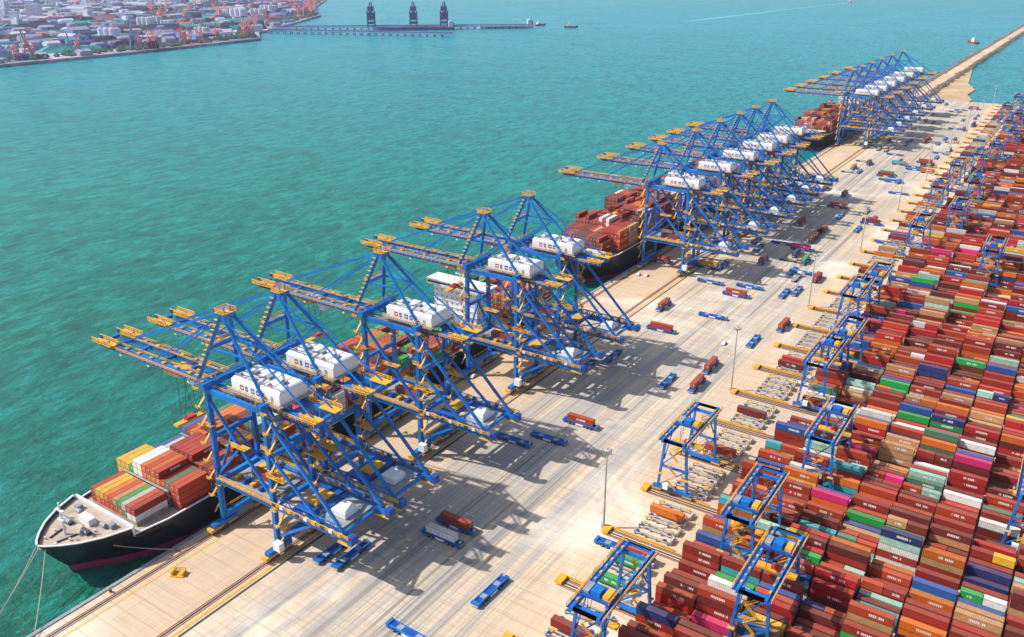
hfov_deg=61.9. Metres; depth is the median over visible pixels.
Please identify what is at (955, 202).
yard gantry crane
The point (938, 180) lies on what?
yard gantry crane
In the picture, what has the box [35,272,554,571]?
container ship
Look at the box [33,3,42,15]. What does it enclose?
office tower
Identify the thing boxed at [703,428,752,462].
transfer rack
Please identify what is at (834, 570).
container stack
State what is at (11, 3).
warehouse
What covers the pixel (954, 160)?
yard gantry crane
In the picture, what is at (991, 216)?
container stack
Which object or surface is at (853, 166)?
automated guided vehicle
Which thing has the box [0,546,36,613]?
mooring line
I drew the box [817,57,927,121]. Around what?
container crane
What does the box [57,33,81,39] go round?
warehouse
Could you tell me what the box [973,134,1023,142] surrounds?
container stack
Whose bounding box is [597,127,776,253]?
container crane
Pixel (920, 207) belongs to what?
transfer rack
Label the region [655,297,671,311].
automated guided vehicle
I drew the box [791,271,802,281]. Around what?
terminal truck
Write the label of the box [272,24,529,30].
jetty
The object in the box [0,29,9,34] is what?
warehouse
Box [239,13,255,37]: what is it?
harbour crane
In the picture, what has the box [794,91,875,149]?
container ship
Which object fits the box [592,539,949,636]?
container stack
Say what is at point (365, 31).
jetty
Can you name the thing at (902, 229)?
transfer rack
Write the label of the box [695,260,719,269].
automated guided vehicle
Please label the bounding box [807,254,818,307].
light mast
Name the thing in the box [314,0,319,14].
harbour crane
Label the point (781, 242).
automated guided vehicle
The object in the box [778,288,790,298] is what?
automated guided vehicle
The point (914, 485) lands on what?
container stack
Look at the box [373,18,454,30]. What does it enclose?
bulk carrier
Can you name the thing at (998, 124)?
transfer rack
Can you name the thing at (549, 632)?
transfer rack
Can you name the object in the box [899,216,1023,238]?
container stack
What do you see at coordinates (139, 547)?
mooring line
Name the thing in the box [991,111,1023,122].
container stack
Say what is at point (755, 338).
automated guided vehicle
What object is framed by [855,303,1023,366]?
container stack
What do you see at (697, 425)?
yard gantry crane
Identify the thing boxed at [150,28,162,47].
harbour crane
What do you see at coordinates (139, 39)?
harbour crane
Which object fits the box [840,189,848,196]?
automated guided vehicle
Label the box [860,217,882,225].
automated guided vehicle
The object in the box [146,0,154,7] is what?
office tower
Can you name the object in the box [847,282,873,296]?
transfer rack
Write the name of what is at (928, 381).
container stack
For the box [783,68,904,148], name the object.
container crane
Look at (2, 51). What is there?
harbour crane
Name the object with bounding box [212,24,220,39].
harbour crane
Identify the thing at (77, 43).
harbour crane
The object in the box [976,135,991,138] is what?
transfer rack
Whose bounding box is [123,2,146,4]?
warehouse
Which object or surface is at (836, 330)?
yard gantry crane
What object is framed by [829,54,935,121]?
container crane
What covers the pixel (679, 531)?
transfer rack
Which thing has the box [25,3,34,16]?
office tower
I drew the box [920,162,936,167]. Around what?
terminal truck
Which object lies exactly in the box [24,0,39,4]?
warehouse
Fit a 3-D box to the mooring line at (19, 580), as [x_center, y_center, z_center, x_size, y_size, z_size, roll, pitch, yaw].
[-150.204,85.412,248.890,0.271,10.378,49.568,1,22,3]
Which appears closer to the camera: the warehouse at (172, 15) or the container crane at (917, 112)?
the container crane at (917, 112)
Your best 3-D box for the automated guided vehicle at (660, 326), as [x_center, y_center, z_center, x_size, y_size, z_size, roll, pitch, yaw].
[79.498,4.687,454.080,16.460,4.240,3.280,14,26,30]
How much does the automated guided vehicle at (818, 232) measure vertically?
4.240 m
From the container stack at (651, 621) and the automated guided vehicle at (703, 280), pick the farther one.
the automated guided vehicle at (703, 280)
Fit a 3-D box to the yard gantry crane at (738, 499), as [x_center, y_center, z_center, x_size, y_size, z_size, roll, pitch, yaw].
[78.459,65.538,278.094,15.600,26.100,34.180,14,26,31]
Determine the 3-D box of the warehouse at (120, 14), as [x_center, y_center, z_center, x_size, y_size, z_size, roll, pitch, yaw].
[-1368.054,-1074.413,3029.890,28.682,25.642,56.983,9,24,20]
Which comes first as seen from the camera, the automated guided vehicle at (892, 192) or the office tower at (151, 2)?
the automated guided vehicle at (892, 192)
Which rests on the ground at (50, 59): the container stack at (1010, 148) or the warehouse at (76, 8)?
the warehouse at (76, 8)
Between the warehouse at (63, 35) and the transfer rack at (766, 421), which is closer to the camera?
the transfer rack at (766, 421)
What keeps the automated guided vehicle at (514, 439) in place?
on the quay ground at (529, 598)
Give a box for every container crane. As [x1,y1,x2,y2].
[91,303,394,562]
[147,283,439,522]
[251,245,520,460]
[360,207,604,392]
[409,190,640,352]
[558,140,748,275]
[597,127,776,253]
[625,118,796,236]
[648,111,812,220]
[666,105,824,205]
[686,99,838,193]
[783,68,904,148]
[794,64,911,142]
[805,61,919,135]
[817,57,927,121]
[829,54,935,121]
[842,50,943,109]
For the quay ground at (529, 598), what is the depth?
328.54 m
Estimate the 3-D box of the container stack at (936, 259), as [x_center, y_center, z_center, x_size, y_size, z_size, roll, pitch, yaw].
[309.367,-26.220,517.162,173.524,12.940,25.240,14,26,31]
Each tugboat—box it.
[534,21,545,25]
[564,23,577,27]
[968,38,979,43]
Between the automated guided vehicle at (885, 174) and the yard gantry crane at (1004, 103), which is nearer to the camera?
the automated guided vehicle at (885, 174)
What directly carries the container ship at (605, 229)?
on the sea water at (136, 190)
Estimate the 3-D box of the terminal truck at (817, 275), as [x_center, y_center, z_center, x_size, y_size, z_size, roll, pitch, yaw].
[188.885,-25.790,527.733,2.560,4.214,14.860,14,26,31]
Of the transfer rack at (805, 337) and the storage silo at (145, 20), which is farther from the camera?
the storage silo at (145, 20)
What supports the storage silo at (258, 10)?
on the ground at (50, 59)
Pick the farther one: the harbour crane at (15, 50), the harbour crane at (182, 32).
the harbour crane at (182, 32)
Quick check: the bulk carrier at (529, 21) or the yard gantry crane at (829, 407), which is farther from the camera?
the bulk carrier at (529, 21)
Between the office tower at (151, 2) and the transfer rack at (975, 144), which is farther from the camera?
the office tower at (151, 2)
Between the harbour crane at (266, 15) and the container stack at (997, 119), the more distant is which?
the harbour crane at (266, 15)
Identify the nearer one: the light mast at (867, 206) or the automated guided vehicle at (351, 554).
the automated guided vehicle at (351, 554)
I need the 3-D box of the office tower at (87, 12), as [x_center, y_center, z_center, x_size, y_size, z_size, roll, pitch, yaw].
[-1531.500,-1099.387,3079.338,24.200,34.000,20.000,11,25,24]
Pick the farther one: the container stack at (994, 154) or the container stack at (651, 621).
the container stack at (994, 154)
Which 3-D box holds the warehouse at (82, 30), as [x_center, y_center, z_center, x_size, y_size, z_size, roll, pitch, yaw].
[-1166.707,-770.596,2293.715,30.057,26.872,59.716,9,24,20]
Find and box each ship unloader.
[366,2,375,26]
[409,2,417,26]
[440,1,447,25]
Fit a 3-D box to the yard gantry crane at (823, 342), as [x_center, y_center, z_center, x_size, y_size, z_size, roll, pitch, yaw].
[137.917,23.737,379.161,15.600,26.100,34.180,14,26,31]
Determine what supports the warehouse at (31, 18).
on the ground at (50, 59)
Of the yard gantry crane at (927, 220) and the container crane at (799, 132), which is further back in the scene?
the container crane at (799, 132)
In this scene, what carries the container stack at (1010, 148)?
on the quay ground at (529, 598)
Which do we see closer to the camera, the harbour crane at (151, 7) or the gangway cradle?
the gangway cradle
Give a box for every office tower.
[0,0,9,11]
[0,7,8,16]
[8,10,19,23]
[11,17,22,24]
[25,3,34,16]
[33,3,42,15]
[48,0,55,5]
[82,9,92,16]
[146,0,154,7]
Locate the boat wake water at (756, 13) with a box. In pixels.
[684,3,842,21]
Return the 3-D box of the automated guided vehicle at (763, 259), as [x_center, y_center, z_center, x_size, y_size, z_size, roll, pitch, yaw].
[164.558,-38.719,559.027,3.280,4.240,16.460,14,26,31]
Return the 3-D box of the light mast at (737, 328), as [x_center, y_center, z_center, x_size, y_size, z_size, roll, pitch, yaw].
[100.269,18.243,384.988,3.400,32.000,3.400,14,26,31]
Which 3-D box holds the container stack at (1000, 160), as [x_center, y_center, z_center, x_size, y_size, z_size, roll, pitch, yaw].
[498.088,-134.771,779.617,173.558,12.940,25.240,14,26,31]
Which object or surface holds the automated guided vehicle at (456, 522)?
on the quay ground at (529, 598)
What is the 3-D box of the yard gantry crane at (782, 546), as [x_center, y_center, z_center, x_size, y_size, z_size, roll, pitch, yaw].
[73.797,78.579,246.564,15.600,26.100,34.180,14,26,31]
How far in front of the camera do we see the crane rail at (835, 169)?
290.96 m
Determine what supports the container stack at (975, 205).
on the quay ground at (529, 598)
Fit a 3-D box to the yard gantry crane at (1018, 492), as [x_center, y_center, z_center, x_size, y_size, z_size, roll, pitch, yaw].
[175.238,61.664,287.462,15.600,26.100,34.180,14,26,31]
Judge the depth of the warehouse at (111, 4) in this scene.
3880.92 m
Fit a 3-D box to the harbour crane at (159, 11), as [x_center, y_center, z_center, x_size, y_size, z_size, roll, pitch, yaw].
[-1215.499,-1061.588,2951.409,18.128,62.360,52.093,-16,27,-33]
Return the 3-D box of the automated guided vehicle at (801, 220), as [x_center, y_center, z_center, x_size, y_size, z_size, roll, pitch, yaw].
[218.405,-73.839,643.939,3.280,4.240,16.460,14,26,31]
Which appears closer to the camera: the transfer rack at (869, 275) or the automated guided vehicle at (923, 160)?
the transfer rack at (869, 275)
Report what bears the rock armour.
in the sea water at (136, 190)
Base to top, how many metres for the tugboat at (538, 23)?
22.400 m
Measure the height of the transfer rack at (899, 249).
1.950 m
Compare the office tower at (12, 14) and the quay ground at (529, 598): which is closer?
the quay ground at (529, 598)
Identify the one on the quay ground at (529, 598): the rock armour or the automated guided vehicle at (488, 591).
the automated guided vehicle at (488, 591)
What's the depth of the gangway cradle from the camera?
272.36 m
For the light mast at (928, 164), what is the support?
on the quay ground at (529, 598)
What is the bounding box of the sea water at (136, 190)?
[0,0,1023,636]
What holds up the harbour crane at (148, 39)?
on the ground at (50, 59)
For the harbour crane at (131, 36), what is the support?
on the ground at (50, 59)
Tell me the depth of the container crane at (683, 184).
532.68 m
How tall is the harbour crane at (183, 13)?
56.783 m
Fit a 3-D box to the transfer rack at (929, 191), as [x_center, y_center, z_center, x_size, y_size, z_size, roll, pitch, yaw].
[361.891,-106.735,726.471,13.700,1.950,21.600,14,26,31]
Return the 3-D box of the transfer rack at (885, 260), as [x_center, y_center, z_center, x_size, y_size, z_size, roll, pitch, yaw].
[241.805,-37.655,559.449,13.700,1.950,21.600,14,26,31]
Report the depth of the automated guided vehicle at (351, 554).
279.88 m
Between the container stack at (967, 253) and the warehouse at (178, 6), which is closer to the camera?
the container stack at (967, 253)
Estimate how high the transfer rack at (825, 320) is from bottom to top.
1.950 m
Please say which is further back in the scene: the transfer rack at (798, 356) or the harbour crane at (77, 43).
the harbour crane at (77, 43)
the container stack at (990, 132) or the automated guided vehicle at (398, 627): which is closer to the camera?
the automated guided vehicle at (398, 627)
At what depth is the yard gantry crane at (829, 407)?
318.23 m
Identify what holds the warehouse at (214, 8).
on the ground at (50, 59)
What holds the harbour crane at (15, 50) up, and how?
on the ground at (50, 59)
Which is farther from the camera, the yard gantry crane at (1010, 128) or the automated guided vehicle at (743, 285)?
the yard gantry crane at (1010, 128)
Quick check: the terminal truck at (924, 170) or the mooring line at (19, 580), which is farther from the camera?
the terminal truck at (924, 170)
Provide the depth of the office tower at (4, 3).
3365.21 m
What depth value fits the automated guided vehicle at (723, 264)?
551.86 m
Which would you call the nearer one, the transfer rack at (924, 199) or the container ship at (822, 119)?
the transfer rack at (924, 199)
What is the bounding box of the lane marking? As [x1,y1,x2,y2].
[210,105,959,636]
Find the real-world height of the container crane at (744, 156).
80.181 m
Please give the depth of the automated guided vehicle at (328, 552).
280.77 m
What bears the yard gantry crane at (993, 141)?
on the yard crane rail at (606, 529)
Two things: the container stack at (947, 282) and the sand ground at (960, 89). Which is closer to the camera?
the container stack at (947, 282)
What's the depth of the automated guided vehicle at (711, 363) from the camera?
408.92 m
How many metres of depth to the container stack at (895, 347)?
404.43 m
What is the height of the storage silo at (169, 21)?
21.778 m
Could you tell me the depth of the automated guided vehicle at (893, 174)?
789.23 m
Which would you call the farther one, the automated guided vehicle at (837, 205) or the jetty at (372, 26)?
the jetty at (372, 26)
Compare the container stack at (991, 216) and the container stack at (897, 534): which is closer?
the container stack at (897, 534)
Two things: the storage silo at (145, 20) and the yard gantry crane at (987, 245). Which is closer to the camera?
the yard gantry crane at (987, 245)
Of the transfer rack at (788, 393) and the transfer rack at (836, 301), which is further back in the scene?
the transfer rack at (836, 301)
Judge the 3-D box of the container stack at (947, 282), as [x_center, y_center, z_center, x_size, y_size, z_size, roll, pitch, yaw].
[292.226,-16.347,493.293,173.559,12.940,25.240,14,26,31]
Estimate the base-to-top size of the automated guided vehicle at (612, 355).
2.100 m
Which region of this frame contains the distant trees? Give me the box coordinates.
[0,0,323,60]
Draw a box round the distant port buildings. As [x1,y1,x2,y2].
[0,0,318,62]
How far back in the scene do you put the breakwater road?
1683.04 m
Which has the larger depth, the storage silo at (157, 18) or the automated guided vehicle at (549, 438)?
the storage silo at (157, 18)
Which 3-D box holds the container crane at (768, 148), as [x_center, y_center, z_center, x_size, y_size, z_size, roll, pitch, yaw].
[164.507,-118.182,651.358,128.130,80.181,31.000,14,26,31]
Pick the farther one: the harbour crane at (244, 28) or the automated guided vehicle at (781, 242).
the harbour crane at (244, 28)
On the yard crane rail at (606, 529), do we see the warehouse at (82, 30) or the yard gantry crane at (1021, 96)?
the yard gantry crane at (1021, 96)
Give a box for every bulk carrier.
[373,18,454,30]
[477,17,532,27]
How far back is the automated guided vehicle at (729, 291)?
500.63 m
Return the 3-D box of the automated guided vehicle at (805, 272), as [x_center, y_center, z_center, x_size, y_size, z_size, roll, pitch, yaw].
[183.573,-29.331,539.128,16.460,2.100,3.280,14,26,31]
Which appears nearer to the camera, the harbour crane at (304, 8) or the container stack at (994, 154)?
the container stack at (994, 154)
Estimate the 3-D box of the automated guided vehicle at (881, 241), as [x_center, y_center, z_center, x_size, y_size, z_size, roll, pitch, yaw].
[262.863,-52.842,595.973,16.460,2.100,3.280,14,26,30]
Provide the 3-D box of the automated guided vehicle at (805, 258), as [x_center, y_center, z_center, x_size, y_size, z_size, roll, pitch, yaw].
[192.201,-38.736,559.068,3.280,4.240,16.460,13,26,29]
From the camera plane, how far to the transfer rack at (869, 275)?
532.30 m
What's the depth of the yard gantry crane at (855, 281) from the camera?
448.74 m
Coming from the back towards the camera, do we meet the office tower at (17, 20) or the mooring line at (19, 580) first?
the office tower at (17, 20)
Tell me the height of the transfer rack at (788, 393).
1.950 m
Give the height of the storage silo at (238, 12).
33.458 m
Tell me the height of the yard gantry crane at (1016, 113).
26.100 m
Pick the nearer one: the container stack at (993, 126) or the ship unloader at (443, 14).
the container stack at (993, 126)
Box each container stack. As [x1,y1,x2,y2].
[550,601,725,636]
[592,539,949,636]
[650,494,1023,636]
[705,421,1023,546]
[728,458,1023,605]
[737,404,1023,492]
[778,350,1023,422]
[801,367,1023,459]
[840,329,1023,390]
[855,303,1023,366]
[858,265,1023,300]
[872,284,1023,339]
[873,247,1023,288]
[878,240,1023,270]
[886,275,1023,323]
[888,224,1023,258]
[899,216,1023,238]
[905,209,1023,230]
[917,197,1023,222]
[923,193,1023,214]
[934,174,1023,190]
[942,171,1023,184]
[952,155,1023,167]
[954,186,1023,207]
[958,151,1023,161]
[960,150,1023,158]
[965,141,1023,156]
[971,162,1023,176]
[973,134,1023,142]
[978,130,1023,135]
[980,126,1023,133]
[985,120,1023,128]
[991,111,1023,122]
[993,114,1003,118]
[1000,139,1023,144]
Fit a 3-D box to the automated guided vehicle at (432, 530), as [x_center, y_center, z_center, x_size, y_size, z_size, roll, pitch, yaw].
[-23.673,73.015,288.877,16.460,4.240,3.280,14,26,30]
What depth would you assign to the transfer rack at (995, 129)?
1010.32 m
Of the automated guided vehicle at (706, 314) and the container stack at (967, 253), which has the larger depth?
the container stack at (967, 253)
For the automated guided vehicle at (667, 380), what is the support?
on the quay ground at (529, 598)
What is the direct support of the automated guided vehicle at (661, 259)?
on the quay ground at (529, 598)
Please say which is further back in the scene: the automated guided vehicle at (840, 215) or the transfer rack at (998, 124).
the transfer rack at (998, 124)
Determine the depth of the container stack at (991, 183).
727.55 m
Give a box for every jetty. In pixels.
[269,29,452,36]
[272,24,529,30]
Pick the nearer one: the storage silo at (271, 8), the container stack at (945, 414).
the container stack at (945, 414)
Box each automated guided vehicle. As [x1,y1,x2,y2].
[312,533,349,564]
[331,538,370,570]
[385,617,426,636]
[420,522,463,547]
[435,510,477,535]
[470,573,508,608]
[496,431,532,447]
[530,430,567,445]
[562,412,599,430]
[584,358,596,372]
[594,535,616,548]
[602,349,621,363]
[646,321,676,333]
[648,254,672,263]
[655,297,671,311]
[657,372,676,388]
[687,373,705,392]
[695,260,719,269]
[697,277,723,284]
[698,311,727,320]
[702,355,718,373]
[717,260,728,269]
[722,287,749,298]
[736,282,763,289]
[745,334,760,347]
[750,236,761,243]
[752,243,763,251]
[757,254,768,264]
[771,240,791,245]
[776,317,790,332]
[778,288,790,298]
[785,266,798,275]
[789,268,815,275]
[790,242,814,251]
[790,285,802,295]
[796,216,805,225]
[799,254,810,264]
[814,229,822,238]
[822,224,828,232]
[826,201,847,208]
[835,212,844,218]
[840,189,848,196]
[850,163,856,169]
[853,225,861,232]
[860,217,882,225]
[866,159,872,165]
[876,171,895,177]
[876,240,900,245]
[880,170,896,175]
[884,179,903,183]
[886,153,903,155]
[888,191,908,194]
[905,165,922,167]
[916,158,934,162]
[968,106,980,109]
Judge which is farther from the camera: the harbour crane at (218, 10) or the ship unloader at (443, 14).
the harbour crane at (218, 10)
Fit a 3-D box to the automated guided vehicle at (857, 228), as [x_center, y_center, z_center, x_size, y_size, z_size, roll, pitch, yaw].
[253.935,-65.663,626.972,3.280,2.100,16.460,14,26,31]
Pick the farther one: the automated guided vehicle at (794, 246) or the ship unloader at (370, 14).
the ship unloader at (370, 14)
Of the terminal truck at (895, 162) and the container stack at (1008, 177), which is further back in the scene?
the terminal truck at (895, 162)
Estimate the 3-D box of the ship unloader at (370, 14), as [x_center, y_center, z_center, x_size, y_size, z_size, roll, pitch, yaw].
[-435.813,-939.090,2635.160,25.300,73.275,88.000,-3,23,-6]
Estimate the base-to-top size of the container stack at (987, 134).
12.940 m
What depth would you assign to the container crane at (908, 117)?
966.83 m
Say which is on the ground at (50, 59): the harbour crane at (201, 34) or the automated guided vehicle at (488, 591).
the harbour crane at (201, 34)
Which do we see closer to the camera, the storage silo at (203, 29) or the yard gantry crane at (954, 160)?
the yard gantry crane at (954, 160)
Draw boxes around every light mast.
[601,447,611,528]
[729,326,741,390]
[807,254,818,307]
[859,205,869,250]
[896,171,906,210]
[925,145,933,180]
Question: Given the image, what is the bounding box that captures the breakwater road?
[907,26,1023,96]
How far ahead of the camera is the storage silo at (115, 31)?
2206.89 m
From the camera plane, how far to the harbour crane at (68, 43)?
1833.43 m
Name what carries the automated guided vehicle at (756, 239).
on the quay ground at (529, 598)
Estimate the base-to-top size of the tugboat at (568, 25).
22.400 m
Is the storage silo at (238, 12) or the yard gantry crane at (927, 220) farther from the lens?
the storage silo at (238, 12)
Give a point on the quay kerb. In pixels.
(86, 601)
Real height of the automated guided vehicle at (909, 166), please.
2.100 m
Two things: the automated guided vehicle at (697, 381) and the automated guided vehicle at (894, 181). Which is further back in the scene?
the automated guided vehicle at (894, 181)
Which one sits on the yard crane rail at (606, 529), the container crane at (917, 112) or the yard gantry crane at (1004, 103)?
the yard gantry crane at (1004, 103)
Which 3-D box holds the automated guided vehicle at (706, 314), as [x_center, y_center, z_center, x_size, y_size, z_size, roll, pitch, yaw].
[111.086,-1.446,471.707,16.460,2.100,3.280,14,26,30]
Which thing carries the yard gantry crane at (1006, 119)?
on the yard crane rail at (606, 529)
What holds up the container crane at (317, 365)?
on the crane rail at (835, 169)
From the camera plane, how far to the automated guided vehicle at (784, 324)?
454.71 m
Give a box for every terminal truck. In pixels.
[779,257,800,263]
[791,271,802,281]
[792,247,801,257]
[808,234,817,243]
[812,271,822,282]
[840,170,857,173]
[892,160,907,165]
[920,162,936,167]
[920,168,937,173]
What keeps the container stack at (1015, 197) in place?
on the quay ground at (529, 598)
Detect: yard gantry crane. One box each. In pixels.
[566,536,658,636]
[652,399,722,500]
[716,461,789,561]
[727,522,808,636]
[792,333,848,411]
[800,397,859,488]
[823,315,868,378]
[829,274,875,331]
[852,260,895,313]
[899,212,935,257]
[922,176,952,214]
[942,156,968,189]
[945,197,972,228]
[965,146,990,176]
[965,172,988,199]
[976,235,1008,286]
[988,137,1006,157]
[996,101,1014,122]
[996,455,1023,551]
[1001,115,1017,133]
[1005,124,1022,143]
[1010,93,1023,113]
[1012,108,1023,124]
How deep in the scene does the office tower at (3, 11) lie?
3171.65 m
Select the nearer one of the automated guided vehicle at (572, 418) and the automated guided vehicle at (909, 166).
the automated guided vehicle at (572, 418)
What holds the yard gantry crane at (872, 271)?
on the yard crane rail at (606, 529)
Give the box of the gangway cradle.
[170,566,186,577]
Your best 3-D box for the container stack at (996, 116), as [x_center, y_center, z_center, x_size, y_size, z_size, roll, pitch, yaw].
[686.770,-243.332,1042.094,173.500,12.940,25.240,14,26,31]
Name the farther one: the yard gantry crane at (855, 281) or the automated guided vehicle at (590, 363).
the yard gantry crane at (855, 281)
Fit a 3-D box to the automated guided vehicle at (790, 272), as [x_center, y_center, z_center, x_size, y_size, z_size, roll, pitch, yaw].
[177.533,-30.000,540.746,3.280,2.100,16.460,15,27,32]
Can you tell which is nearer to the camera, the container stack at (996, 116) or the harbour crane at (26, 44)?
the container stack at (996, 116)
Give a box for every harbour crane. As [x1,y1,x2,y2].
[0,38,14,61]
[10,37,25,60]
[18,29,32,54]
[65,31,72,51]
[74,32,80,49]
[129,20,138,49]
[135,28,148,45]
[146,31,152,48]
[147,0,156,10]
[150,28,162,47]
[157,2,162,16]
[176,18,194,44]
[181,4,189,18]
[197,23,210,42]
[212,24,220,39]
[216,2,224,14]
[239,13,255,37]
[240,15,253,37]
[264,5,269,24]
[281,2,294,22]
[302,0,306,14]
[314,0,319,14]
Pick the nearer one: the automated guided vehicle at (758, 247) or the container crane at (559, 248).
the container crane at (559, 248)
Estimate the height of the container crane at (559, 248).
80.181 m
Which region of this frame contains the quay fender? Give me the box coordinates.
[44,145,830,624]
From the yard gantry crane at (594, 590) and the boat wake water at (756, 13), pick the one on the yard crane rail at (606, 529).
the yard gantry crane at (594, 590)
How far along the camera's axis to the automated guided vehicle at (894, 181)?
765.08 m
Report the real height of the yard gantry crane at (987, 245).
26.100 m
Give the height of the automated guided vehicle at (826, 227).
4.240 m
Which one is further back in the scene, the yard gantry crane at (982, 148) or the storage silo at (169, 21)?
the storage silo at (169, 21)
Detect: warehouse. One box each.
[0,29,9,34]
[8,1,23,6]
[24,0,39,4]
[27,16,54,20]
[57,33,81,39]
[63,6,94,11]
[64,26,90,34]
[101,8,119,11]
[107,1,122,7]
[117,12,135,18]
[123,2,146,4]
[126,11,150,14]
[154,2,176,4]
[164,13,185,17]
[169,4,190,8]
[211,6,233,9]
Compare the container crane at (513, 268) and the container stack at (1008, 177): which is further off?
the container stack at (1008, 177)
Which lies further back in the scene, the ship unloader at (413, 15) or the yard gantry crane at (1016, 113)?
the ship unloader at (413, 15)
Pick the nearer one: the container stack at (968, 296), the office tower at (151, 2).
the container stack at (968, 296)
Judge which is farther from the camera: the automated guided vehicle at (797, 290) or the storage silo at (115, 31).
the storage silo at (115, 31)
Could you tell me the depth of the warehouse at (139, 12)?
3173.46 m
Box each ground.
[0,0,326,67]
[35,100,1023,636]
[928,69,974,101]
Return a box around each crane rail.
[45,101,929,636]
[502,105,1023,636]
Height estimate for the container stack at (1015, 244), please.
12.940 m
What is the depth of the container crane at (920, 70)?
1095.31 m
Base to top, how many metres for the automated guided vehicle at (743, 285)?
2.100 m
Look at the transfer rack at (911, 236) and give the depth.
601.46 m
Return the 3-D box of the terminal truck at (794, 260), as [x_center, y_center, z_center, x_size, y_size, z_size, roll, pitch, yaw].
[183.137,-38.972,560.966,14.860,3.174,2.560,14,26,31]
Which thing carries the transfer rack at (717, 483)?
on the quay ground at (529, 598)
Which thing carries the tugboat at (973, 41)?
on the sea water at (136, 190)
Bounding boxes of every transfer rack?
[544,601,612,636]
[597,558,656,597]
[633,500,693,545]
[671,461,725,501]
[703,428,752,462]
[730,399,776,429]
[755,373,797,400]
[776,350,815,374]
[795,330,829,351]
[812,312,842,329]
[828,295,859,311]
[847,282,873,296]
[856,270,884,280]
[866,255,894,266]
[877,242,903,254]
[887,234,912,243]
[896,222,920,231]
[912,205,934,213]
[920,198,941,203]
[927,189,947,195]
[968,143,984,146]
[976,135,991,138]
[983,127,997,130]
[987,123,1000,126]
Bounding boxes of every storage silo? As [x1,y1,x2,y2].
[97,27,120,36]
[136,17,154,24]
[149,16,161,22]
[160,19,173,23]
[194,26,209,33]
[229,8,247,15]
[249,8,265,14]
[259,5,274,12]
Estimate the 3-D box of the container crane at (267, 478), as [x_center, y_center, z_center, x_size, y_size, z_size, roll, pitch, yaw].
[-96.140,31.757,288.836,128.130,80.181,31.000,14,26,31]
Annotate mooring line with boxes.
[0,544,40,612]
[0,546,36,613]
[34,550,45,634]
[76,539,174,549]
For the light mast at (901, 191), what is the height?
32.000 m
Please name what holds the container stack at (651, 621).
on the quay ground at (529, 598)
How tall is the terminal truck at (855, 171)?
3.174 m
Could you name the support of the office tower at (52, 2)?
on the ground at (50, 59)
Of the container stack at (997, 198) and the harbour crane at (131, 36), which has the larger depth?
the harbour crane at (131, 36)
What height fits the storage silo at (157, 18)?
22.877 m
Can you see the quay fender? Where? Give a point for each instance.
(220, 517)
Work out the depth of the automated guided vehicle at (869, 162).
830.46 m
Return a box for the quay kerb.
[26,131,854,636]
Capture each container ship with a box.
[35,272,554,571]
[555,158,749,282]
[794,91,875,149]
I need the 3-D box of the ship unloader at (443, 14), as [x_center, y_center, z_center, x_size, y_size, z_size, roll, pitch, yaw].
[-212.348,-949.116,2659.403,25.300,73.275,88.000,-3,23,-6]
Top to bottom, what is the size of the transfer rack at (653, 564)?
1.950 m
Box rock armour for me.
[899,25,1023,97]
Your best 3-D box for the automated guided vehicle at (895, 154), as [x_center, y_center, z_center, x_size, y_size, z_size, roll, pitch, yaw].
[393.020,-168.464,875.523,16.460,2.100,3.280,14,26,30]
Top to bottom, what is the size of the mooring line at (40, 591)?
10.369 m
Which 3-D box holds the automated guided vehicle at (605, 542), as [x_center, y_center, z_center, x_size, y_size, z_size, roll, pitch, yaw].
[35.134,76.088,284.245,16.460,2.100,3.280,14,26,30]
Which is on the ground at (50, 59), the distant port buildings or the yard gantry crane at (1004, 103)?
the distant port buildings
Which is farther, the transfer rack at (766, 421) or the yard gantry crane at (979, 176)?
the yard gantry crane at (979, 176)
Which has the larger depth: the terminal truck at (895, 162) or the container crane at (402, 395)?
the terminal truck at (895, 162)
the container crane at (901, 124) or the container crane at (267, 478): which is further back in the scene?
the container crane at (901, 124)
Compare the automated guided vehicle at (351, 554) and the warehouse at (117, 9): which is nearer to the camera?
the automated guided vehicle at (351, 554)
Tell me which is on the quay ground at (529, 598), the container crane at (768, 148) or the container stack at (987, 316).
the container stack at (987, 316)
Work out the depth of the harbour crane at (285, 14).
2851.53 m
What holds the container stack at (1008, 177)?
on the quay ground at (529, 598)
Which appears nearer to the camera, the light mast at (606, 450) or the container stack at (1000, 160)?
the light mast at (606, 450)
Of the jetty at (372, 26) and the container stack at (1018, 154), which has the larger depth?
the jetty at (372, 26)
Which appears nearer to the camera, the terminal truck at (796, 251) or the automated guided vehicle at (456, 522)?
the automated guided vehicle at (456, 522)
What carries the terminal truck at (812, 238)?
on the quay ground at (529, 598)
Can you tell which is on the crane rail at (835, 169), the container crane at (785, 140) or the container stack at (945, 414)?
the container crane at (785, 140)
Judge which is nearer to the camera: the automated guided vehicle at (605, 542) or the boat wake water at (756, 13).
the automated guided vehicle at (605, 542)
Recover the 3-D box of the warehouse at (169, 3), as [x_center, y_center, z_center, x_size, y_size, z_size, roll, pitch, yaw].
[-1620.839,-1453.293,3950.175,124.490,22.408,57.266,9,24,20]
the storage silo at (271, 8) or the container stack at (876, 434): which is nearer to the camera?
the container stack at (876, 434)

